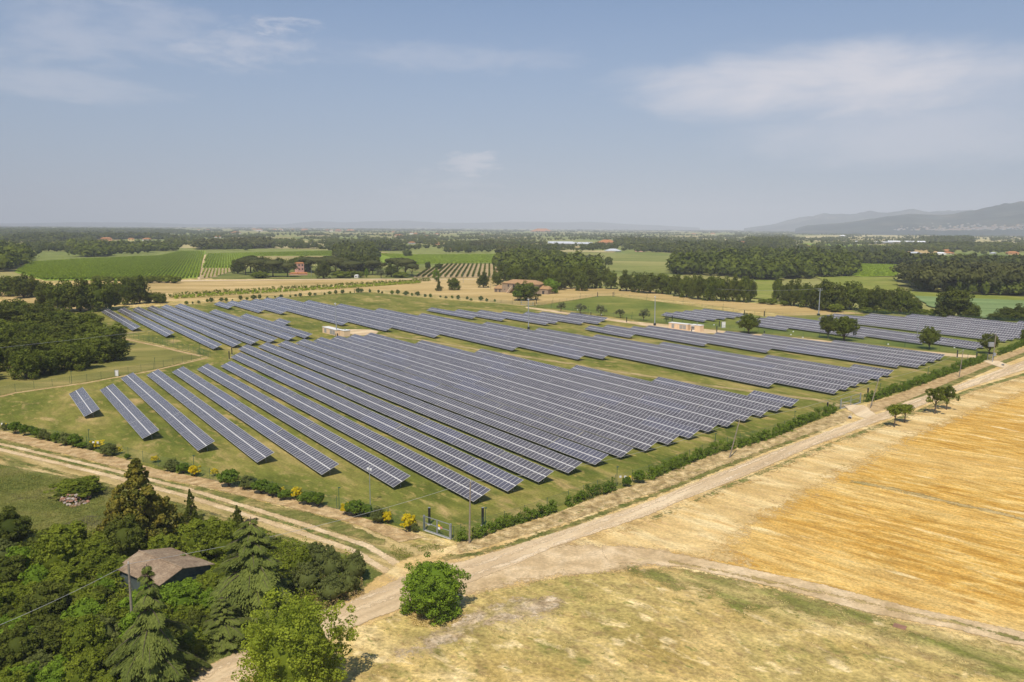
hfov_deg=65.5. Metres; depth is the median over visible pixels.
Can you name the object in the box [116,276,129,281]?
tree
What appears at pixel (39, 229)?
wood
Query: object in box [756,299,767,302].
bush
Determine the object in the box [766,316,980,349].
solar panel row
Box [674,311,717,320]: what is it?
solar panel row
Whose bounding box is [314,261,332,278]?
tree
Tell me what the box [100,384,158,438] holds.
solar panel row
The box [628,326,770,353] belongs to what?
solar panel row
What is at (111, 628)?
shrub
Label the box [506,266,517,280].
tree
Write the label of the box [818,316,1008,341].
solar panel row
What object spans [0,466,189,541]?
tall grass
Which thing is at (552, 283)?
tree
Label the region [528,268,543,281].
tree
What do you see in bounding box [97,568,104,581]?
shrub
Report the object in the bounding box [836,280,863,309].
tree
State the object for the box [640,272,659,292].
tree
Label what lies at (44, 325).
tree
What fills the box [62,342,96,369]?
tree
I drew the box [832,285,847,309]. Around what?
tree
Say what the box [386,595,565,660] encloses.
rubble patch
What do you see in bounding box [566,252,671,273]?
meadow field
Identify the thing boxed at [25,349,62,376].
tree
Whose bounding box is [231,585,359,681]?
lime tree
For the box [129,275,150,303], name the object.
tree
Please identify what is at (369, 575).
rough grass
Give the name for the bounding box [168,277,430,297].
young tree row
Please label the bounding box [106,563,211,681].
cedar tree
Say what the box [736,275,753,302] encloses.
tree
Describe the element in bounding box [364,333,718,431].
solar panel row
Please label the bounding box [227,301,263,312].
solar panel row
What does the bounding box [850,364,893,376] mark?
solar panel row
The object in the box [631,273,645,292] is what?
tree
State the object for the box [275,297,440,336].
solar panel row
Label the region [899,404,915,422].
tree
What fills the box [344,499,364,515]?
bush
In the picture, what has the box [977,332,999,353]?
tree
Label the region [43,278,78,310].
tree
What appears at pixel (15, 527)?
shrub
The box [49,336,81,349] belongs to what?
tree
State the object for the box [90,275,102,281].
tree
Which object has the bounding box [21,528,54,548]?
shrub
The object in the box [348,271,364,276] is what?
tree
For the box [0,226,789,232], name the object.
trees
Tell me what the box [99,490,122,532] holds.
conifer tree
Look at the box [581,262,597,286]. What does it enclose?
tree
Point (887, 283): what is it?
crop field
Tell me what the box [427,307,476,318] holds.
solar panel row
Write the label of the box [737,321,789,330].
solar panel row
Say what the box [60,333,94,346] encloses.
tree
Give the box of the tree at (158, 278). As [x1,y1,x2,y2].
[155,275,163,282]
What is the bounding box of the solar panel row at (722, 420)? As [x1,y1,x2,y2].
[415,340,736,426]
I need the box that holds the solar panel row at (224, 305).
[214,301,232,308]
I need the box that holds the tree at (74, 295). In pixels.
[61,278,94,311]
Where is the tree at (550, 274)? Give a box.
[547,265,560,279]
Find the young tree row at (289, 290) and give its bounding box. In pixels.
[173,280,420,298]
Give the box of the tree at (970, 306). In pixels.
[959,302,981,317]
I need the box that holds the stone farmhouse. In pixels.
[494,279,552,294]
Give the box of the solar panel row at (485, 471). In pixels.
[231,352,522,491]
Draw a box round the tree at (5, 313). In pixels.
[0,302,15,321]
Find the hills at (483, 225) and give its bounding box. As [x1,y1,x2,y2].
[0,220,699,229]
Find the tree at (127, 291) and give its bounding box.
[117,277,138,304]
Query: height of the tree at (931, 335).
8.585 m
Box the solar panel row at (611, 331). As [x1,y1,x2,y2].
[585,325,635,337]
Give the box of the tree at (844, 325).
[831,316,859,340]
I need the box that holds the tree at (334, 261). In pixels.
[326,258,343,270]
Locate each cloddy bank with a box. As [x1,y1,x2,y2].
[457,411,852,552]
[867,348,1023,411]
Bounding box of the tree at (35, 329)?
[13,324,57,337]
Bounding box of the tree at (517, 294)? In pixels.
[512,290,522,299]
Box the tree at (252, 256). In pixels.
[242,255,258,272]
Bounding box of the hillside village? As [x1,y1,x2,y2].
[893,222,1023,230]
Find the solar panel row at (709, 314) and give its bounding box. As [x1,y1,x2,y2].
[683,310,727,318]
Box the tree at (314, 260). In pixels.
[305,257,327,267]
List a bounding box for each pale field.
[560,250,615,252]
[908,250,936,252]
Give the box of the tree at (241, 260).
[234,257,251,274]
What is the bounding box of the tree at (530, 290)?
[513,280,541,299]
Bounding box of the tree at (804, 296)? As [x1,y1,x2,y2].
[797,282,811,307]
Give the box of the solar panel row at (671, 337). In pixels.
[603,325,708,346]
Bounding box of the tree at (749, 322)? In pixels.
[735,312,760,333]
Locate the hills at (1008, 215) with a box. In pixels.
[795,201,1023,235]
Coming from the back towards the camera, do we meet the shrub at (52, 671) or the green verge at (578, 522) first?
the green verge at (578, 522)
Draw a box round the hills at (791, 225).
[744,209,972,231]
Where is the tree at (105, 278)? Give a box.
[101,276,114,281]
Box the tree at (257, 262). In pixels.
[244,258,265,271]
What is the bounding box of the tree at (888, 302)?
[882,290,896,313]
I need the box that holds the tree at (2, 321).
[0,318,18,328]
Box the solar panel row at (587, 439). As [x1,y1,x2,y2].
[296,339,632,456]
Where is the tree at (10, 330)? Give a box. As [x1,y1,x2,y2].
[0,322,26,338]
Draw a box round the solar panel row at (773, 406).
[652,377,784,411]
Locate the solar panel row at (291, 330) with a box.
[240,313,311,338]
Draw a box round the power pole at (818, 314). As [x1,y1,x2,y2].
[817,289,821,315]
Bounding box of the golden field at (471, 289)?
[133,280,864,314]
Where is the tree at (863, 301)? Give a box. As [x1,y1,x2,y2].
[857,288,872,311]
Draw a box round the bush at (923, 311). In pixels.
[916,309,928,314]
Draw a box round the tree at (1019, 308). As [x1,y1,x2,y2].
[1014,303,1023,313]
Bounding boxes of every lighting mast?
[334,303,337,335]
[527,298,529,328]
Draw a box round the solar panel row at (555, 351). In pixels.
[336,303,584,358]
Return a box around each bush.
[0,423,7,429]
[7,421,21,433]
[19,424,28,434]
[25,425,33,432]
[30,427,40,437]
[37,429,46,438]
[43,432,50,440]
[50,432,60,442]
[56,431,69,444]
[67,433,83,446]
[74,442,87,447]
[86,443,93,449]
[89,440,104,447]
[99,442,117,455]
[150,455,159,461]
[162,457,179,470]
[176,462,189,473]
[188,465,200,475]
[210,468,218,475]
[215,468,240,485]
[239,475,256,488]
[250,479,269,492]
[263,483,280,496]
[277,489,292,499]
[290,486,302,497]
[296,491,313,503]
[308,492,324,506]
[340,502,347,513]
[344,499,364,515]
[361,504,373,515]
[369,506,384,522]
[383,511,391,523]
[399,513,416,530]
[411,522,419,530]
[622,476,631,486]
[632,470,646,482]
[756,299,767,302]
[767,298,778,303]
[780,301,789,304]
[827,304,844,311]
[860,307,874,312]
[878,309,890,313]
[916,309,928,314]
[924,309,936,315]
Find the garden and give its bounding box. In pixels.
[212,266,441,278]
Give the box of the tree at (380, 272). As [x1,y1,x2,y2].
[376,268,386,277]
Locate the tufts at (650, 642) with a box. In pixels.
[366,576,944,680]
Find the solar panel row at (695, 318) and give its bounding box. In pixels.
[662,312,708,322]
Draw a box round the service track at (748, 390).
[350,334,846,408]
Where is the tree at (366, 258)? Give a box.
[359,254,381,270]
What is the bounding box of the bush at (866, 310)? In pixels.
[860,307,874,312]
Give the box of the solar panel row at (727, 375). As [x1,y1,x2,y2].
[418,313,774,387]
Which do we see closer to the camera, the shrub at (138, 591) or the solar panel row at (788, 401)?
the shrub at (138, 591)
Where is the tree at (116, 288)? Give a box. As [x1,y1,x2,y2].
[101,280,122,305]
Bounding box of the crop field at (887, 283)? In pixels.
[815,275,898,289]
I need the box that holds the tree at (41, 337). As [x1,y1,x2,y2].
[22,333,56,350]
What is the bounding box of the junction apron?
[391,542,681,595]
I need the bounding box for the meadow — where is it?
[0,337,204,394]
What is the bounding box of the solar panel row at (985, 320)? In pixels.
[947,316,1023,325]
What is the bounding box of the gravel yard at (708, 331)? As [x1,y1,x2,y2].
[665,327,719,333]
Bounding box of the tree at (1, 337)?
[0,335,8,349]
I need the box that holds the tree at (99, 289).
[83,278,117,311]
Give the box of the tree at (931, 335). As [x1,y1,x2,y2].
[917,325,940,348]
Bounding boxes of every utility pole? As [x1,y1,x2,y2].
[127,561,132,612]
[468,480,470,542]
[729,418,739,457]
[870,379,878,407]
[988,334,995,359]
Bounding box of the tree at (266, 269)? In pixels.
[253,256,271,271]
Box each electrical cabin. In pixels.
[322,326,340,335]
[340,329,349,336]
[668,322,689,329]
[690,324,703,331]
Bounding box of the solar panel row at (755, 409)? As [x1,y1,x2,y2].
[570,365,768,416]
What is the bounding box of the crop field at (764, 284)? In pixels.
[753,280,774,298]
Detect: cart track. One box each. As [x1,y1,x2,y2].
[0,443,398,565]
[0,448,388,572]
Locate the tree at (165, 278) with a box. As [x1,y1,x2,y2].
[161,275,170,282]
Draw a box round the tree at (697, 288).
[688,273,704,299]
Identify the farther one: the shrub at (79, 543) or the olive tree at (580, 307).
the olive tree at (580, 307)
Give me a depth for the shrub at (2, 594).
83.43 m
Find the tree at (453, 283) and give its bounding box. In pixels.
[447,278,460,289]
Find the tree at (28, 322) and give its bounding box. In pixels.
[13,320,44,327]
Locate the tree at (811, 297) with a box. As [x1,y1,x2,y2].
[809,284,818,308]
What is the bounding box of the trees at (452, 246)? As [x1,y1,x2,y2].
[16,240,1021,253]
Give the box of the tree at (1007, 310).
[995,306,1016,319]
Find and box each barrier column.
[427,507,430,524]
[481,507,483,525]
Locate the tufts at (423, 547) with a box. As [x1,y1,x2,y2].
[389,543,475,563]
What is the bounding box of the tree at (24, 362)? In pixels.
[6,349,47,379]
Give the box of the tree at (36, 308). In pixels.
[18,303,60,313]
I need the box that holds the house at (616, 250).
[604,249,620,251]
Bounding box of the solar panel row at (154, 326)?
[117,307,174,335]
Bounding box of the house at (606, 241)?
[599,240,613,243]
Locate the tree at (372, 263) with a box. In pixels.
[363,259,382,274]
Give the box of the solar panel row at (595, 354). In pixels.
[374,308,608,359]
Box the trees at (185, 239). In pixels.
[0,233,1023,252]
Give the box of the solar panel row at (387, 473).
[197,363,409,486]
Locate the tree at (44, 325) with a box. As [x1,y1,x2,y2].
[39,322,56,326]
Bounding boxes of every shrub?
[0,505,37,542]
[0,538,16,556]
[0,553,27,583]
[0,582,11,589]
[0,589,10,607]
[0,602,18,617]
[0,613,13,623]
[0,616,35,632]
[0,619,43,668]
[0,622,15,631]
[0,669,32,681]
[1,585,28,606]
[2,661,26,669]
[5,546,36,568]
[5,608,33,625]
[7,660,39,681]
[8,581,25,588]
[16,580,79,622]
[16,581,39,604]
[18,563,48,585]
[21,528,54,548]
[23,649,58,670]
[28,533,80,571]
[31,613,63,627]
[31,626,43,648]
[34,653,68,681]
[36,520,89,540]
[37,620,66,653]
[43,475,105,497]
[43,561,85,585]
[59,613,113,656]
[60,597,105,619]
[61,650,102,681]
[63,616,82,620]
[65,581,95,596]
[69,546,105,571]
[70,538,87,566]
[70,591,107,605]
[77,643,104,660]
[80,538,122,567]
[84,531,104,541]
[92,585,114,601]
[93,577,119,592]
[94,554,130,580]
[95,667,122,681]
[96,597,129,624]
[96,617,121,646]
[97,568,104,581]
[97,614,106,619]
[100,633,134,673]
[100,643,108,659]
[101,513,145,556]
[115,601,167,638]
[116,586,155,610]
[132,580,160,594]
[145,533,181,549]
[153,617,182,642]
[154,602,177,617]
[159,580,201,613]
[170,604,204,620]
[175,516,223,554]
[175,577,203,595]
[176,625,210,653]
[180,550,206,560]
[181,609,210,633]
[195,566,227,591]
[195,587,216,612]
[201,520,242,558]
[205,608,213,618]
[285,545,314,571]
[291,561,320,591]
[306,541,329,566]
[316,572,345,600]
[317,545,345,578]
[339,570,360,593]
[343,549,366,577]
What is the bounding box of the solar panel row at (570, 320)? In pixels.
[524,312,584,324]
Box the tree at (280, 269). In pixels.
[271,257,290,272]
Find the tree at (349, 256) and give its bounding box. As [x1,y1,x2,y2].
[333,254,358,270]
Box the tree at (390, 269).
[384,263,398,276]
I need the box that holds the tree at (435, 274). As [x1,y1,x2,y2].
[432,269,439,281]
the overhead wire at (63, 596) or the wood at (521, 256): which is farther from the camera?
the wood at (521, 256)
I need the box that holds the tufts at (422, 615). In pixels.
[406,607,465,629]
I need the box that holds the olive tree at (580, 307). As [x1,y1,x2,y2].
[574,303,586,313]
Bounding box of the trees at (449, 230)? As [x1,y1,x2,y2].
[7,227,794,232]
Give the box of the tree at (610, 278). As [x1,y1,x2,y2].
[604,270,618,288]
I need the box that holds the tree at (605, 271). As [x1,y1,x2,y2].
[601,267,611,284]
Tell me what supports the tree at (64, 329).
on the pasture
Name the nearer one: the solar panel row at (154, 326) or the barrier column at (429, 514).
the barrier column at (429, 514)
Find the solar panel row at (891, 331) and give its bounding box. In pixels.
[775,315,982,348]
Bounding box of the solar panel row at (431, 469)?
[221,361,489,501]
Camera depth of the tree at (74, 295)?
378.45 m
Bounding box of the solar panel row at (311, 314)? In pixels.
[252,299,347,324]
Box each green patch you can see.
[620,563,900,626]
[869,627,1023,681]
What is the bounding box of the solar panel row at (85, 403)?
[69,387,98,416]
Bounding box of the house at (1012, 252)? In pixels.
[1005,251,1018,254]
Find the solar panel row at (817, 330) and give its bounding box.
[758,320,867,338]
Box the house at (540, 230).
[531,228,550,231]
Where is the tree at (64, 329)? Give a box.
[45,323,80,334]
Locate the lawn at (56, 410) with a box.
[0,292,1021,541]
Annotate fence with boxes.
[2,428,422,523]
[5,346,210,393]
[125,329,203,354]
[131,288,520,308]
[453,401,838,539]
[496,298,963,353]
[539,292,1016,319]
[863,354,986,401]
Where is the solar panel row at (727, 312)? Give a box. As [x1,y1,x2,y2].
[702,308,743,316]
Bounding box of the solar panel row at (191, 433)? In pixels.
[121,373,213,450]
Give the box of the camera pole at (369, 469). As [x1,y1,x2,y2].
[367,465,371,504]
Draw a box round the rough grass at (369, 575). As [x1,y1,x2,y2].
[0,464,381,671]
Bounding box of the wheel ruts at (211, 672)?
[201,364,1023,679]
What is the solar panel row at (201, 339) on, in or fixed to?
on the pasture
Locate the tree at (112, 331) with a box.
[83,322,128,344]
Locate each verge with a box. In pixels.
[0,439,385,544]
[409,356,1023,565]
[443,431,821,560]
[652,373,1023,519]
[884,352,1023,408]
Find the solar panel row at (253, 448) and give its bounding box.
[147,369,273,461]
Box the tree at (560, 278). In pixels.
[554,272,566,289]
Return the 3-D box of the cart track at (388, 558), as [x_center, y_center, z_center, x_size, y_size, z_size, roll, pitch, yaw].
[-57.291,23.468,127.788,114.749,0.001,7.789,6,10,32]
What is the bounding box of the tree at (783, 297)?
[779,283,790,302]
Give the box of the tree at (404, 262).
[394,258,418,271]
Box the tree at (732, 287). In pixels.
[723,274,739,301]
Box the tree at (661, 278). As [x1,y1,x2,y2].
[655,273,668,293]
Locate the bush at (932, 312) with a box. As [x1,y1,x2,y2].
[924,309,936,315]
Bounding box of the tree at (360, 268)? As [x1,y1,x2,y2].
[353,261,369,274]
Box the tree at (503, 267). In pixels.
[497,262,514,280]
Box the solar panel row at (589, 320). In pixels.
[539,311,602,323]
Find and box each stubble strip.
[0,292,94,310]
[0,446,446,569]
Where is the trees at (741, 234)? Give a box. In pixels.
[3,227,1023,241]
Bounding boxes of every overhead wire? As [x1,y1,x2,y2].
[0,304,333,347]
[1,566,123,624]
[129,482,467,563]
[478,420,737,480]
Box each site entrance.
[842,404,889,420]
[985,360,1016,367]
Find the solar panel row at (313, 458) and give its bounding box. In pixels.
[172,367,337,474]
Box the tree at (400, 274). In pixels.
[393,272,409,277]
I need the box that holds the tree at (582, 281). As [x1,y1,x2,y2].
[574,272,589,290]
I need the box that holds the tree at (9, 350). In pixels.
[0,346,30,369]
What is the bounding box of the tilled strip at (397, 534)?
[0,430,422,541]
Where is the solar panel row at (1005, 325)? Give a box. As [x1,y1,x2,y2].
[911,314,1023,327]
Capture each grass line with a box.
[0,445,361,547]
[0,457,304,546]
[669,560,1023,640]
[851,480,1023,519]
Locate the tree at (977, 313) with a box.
[970,310,981,318]
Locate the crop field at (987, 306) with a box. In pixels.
[916,296,1023,317]
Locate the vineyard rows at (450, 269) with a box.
[416,262,498,276]
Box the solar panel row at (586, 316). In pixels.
[568,312,606,321]
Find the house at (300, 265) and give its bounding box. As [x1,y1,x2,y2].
[295,262,303,271]
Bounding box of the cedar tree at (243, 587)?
[206,517,297,633]
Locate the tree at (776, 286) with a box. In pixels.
[771,279,782,301]
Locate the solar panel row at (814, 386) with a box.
[482,322,840,393]
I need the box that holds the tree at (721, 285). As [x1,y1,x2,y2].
[714,276,729,300]
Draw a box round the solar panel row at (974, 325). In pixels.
[869,313,1020,331]
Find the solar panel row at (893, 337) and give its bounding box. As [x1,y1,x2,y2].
[757,317,921,344]
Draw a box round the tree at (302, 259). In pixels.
[298,256,313,271]
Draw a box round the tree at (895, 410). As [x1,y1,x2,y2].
[886,404,904,426]
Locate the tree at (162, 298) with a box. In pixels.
[156,294,166,302]
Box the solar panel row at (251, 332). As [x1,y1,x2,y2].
[174,303,276,342]
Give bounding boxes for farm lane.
[198,255,205,279]
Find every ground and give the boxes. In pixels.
[0,226,1023,320]
[185,351,1023,680]
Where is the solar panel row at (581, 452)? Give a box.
[278,340,607,464]
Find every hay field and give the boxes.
[180,238,324,248]
[805,235,1021,242]
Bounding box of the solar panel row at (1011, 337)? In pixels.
[827,315,1015,340]
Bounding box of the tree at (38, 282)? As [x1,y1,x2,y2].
[25,280,41,296]
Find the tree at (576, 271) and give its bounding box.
[568,264,584,287]
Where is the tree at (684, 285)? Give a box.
[678,275,691,297]
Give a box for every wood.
[0,226,188,233]
[0,231,179,241]
[0,240,39,269]
[65,238,178,255]
[191,236,275,246]
[332,240,380,256]
[364,238,407,250]
[468,239,520,252]
[491,245,605,274]
[527,248,596,258]
[613,236,686,251]
[665,244,862,278]
[673,238,786,253]
[744,234,795,247]
[826,249,1023,264]
[889,259,1023,285]
[904,241,1012,246]
[908,272,1023,294]
[918,234,975,241]
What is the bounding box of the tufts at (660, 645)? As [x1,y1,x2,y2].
[358,572,997,681]
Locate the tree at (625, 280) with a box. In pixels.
[618,270,634,290]
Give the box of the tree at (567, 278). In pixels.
[557,266,572,288]
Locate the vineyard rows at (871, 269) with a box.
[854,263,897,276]
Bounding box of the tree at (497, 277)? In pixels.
[491,270,503,284]
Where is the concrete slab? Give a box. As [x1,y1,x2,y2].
[892,623,906,629]
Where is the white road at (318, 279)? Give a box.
[146,279,477,281]
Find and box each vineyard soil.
[15,251,205,280]
[200,268,230,278]
[202,252,330,267]
[413,264,497,277]
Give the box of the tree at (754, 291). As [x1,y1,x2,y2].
[749,278,757,301]
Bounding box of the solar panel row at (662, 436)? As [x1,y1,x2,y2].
[331,336,678,443]
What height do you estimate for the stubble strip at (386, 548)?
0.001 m
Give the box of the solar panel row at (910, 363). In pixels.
[713,332,922,367]
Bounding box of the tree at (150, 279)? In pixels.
[144,275,156,282]
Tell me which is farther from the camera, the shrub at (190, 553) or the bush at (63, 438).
the bush at (63, 438)
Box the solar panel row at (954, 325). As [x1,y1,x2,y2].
[864,315,1020,333]
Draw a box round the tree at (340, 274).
[330,271,351,277]
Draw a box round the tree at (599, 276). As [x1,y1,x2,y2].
[591,271,602,288]
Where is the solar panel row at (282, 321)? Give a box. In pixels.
[273,318,290,325]
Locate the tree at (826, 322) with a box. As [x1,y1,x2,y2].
[819,314,835,337]
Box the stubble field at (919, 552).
[590,380,1023,631]
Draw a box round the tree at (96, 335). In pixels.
[74,332,109,341]
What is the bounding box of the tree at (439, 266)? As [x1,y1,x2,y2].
[435,263,442,268]
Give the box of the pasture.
[0,277,1023,608]
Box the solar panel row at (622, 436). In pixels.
[314,337,656,450]
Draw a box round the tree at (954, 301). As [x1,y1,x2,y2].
[935,286,974,317]
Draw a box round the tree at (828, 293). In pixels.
[812,279,841,309]
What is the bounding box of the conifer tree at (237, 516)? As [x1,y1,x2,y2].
[230,505,244,528]
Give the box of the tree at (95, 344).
[82,338,113,363]
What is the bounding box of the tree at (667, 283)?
[663,274,676,293]
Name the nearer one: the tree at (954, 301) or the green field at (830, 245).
the tree at (954, 301)
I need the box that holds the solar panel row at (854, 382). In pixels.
[593,334,860,385]
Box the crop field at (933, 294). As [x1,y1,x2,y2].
[910,291,1023,299]
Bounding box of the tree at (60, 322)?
[41,317,76,326]
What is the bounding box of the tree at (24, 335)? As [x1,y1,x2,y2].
[12,332,35,339]
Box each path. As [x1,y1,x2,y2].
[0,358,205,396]
[125,339,201,355]
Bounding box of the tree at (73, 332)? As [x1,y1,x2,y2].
[65,330,90,335]
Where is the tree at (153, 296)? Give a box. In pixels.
[149,292,165,302]
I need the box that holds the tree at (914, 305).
[902,298,922,314]
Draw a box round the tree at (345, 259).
[337,257,351,270]
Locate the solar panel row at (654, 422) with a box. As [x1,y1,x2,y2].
[348,334,699,437]
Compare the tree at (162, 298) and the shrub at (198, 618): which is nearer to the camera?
the shrub at (198, 618)
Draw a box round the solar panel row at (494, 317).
[455,309,506,320]
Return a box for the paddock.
[539,296,1021,354]
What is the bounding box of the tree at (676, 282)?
[672,274,681,296]
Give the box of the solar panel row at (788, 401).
[747,390,798,407]
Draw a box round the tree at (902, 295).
[889,286,914,313]
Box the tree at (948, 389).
[940,385,960,409]
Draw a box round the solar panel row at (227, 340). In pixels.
[146,305,241,347]
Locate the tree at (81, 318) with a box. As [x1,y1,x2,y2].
[70,310,104,327]
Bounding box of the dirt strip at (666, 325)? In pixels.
[525,307,975,357]
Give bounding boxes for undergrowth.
[0,514,361,671]
[300,569,364,607]
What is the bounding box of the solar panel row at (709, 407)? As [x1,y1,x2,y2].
[475,348,752,421]
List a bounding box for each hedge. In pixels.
[456,499,556,541]
[564,477,615,506]
[646,407,821,479]
[822,403,836,416]
[864,353,987,401]
[996,339,1023,354]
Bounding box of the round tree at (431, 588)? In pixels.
[399,551,471,626]
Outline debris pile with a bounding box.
[59,492,91,507]
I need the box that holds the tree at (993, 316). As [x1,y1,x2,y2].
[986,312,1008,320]
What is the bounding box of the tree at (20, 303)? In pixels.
[1,298,32,320]
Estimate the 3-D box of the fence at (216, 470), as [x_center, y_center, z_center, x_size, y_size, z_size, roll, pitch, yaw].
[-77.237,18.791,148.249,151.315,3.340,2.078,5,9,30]
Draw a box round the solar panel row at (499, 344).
[305,300,518,350]
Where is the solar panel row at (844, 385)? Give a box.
[534,328,851,390]
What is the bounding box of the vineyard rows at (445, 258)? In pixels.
[381,253,493,263]
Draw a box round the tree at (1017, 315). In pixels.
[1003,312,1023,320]
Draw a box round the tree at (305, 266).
[292,255,312,270]
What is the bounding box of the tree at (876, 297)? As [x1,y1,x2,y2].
[867,285,890,313]
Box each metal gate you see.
[423,515,452,539]
[839,393,860,408]
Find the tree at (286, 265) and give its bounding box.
[276,262,298,276]
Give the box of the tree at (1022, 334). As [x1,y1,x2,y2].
[1019,329,1023,343]
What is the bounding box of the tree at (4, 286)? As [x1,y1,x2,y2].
[0,275,13,295]
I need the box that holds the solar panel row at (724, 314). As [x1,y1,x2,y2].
[693,309,737,318]
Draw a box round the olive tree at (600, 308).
[596,305,607,313]
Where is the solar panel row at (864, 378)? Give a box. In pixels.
[659,342,871,382]
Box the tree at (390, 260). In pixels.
[382,258,402,269]
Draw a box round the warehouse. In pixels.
[888,241,924,243]
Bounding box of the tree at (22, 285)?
[6,273,37,297]
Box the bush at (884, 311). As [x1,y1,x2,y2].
[878,309,890,313]
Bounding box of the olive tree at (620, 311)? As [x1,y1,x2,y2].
[613,309,624,317]
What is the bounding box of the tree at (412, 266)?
[404,263,418,272]
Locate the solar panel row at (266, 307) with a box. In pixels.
[240,300,285,313]
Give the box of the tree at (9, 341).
[0,337,31,349]
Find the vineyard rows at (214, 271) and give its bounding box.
[201,267,230,277]
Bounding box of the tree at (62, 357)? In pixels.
[49,345,73,369]
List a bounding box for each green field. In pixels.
[379,255,491,263]
[805,243,884,246]
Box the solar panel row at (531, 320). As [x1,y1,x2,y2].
[478,310,550,324]
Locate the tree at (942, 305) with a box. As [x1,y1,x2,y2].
[935,299,945,316]
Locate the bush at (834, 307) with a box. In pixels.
[827,304,844,311]
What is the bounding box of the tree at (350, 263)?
[339,260,363,270]
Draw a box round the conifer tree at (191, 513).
[181,489,202,522]
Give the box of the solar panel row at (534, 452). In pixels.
[258,342,581,472]
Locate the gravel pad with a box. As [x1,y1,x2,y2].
[348,329,378,334]
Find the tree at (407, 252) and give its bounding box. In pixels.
[402,249,412,255]
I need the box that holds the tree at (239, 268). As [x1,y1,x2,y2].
[229,259,244,273]
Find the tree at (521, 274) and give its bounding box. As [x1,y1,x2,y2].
[515,265,526,279]
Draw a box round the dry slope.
[250,567,1023,681]
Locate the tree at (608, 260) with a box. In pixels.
[604,256,612,264]
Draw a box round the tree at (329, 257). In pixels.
[322,255,336,265]
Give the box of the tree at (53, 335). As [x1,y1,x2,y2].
[48,332,63,349]
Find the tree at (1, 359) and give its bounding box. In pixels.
[0,350,8,371]
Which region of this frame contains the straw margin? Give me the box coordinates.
[567,376,1023,566]
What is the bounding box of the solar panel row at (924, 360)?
[724,331,929,364]
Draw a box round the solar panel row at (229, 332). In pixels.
[160,304,258,343]
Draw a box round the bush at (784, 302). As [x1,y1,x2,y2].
[780,301,789,304]
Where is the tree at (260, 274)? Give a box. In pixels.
[250,271,268,277]
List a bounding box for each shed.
[117,547,213,593]
[548,241,572,244]
[572,242,591,244]
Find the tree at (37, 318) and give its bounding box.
[10,310,48,324]
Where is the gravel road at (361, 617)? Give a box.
[189,361,1023,681]
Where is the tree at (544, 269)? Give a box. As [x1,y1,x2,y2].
[537,265,551,281]
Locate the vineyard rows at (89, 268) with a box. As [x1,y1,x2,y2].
[16,250,203,278]
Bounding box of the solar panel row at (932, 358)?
[761,334,937,361]
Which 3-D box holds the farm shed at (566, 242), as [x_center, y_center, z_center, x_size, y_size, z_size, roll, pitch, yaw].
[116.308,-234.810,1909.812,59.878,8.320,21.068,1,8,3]
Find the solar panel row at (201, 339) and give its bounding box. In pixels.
[132,307,221,348]
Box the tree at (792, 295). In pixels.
[783,278,801,305]
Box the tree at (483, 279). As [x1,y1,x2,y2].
[476,272,489,287]
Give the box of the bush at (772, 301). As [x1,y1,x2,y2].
[767,298,778,303]
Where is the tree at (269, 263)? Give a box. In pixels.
[261,259,283,276]
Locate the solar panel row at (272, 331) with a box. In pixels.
[209,309,294,339]
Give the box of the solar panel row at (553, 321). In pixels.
[501,311,558,323]
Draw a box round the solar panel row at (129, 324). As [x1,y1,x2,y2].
[101,309,139,329]
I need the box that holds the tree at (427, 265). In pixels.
[425,262,430,268]
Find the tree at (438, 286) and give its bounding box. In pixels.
[435,278,443,289]
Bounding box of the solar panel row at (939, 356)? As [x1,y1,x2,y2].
[831,340,944,359]
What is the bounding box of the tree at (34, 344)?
[13,336,47,352]
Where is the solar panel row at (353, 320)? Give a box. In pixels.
[263,297,391,331]
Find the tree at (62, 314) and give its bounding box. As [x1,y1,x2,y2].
[39,308,75,322]
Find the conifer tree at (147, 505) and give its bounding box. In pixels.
[89,458,185,549]
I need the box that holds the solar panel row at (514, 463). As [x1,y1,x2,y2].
[239,344,552,481]
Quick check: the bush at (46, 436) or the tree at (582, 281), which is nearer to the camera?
the bush at (46, 436)
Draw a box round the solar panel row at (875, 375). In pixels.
[764,355,883,378]
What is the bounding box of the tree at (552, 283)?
[542,278,560,293]
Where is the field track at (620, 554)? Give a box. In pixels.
[602,545,1023,645]
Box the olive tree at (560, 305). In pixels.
[556,302,565,311]
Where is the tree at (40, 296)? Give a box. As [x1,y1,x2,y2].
[33,281,55,305]
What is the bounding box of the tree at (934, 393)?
[924,387,949,413]
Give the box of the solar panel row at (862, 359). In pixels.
[646,325,901,366]
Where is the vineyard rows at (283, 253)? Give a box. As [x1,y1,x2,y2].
[203,250,331,266]
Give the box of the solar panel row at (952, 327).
[832,313,1020,337]
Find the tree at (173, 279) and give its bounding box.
[168,276,181,282]
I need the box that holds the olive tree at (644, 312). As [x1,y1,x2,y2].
[639,308,649,320]
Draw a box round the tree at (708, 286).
[701,276,717,300]
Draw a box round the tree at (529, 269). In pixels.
[522,262,538,279]
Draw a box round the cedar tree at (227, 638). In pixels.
[181,597,251,662]
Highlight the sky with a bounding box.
[0,0,1023,228]
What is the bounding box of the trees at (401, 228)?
[1,225,794,231]
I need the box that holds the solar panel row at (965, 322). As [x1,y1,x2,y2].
[905,315,1023,329]
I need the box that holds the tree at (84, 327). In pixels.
[74,322,101,335]
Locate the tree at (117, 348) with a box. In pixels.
[100,336,130,360]

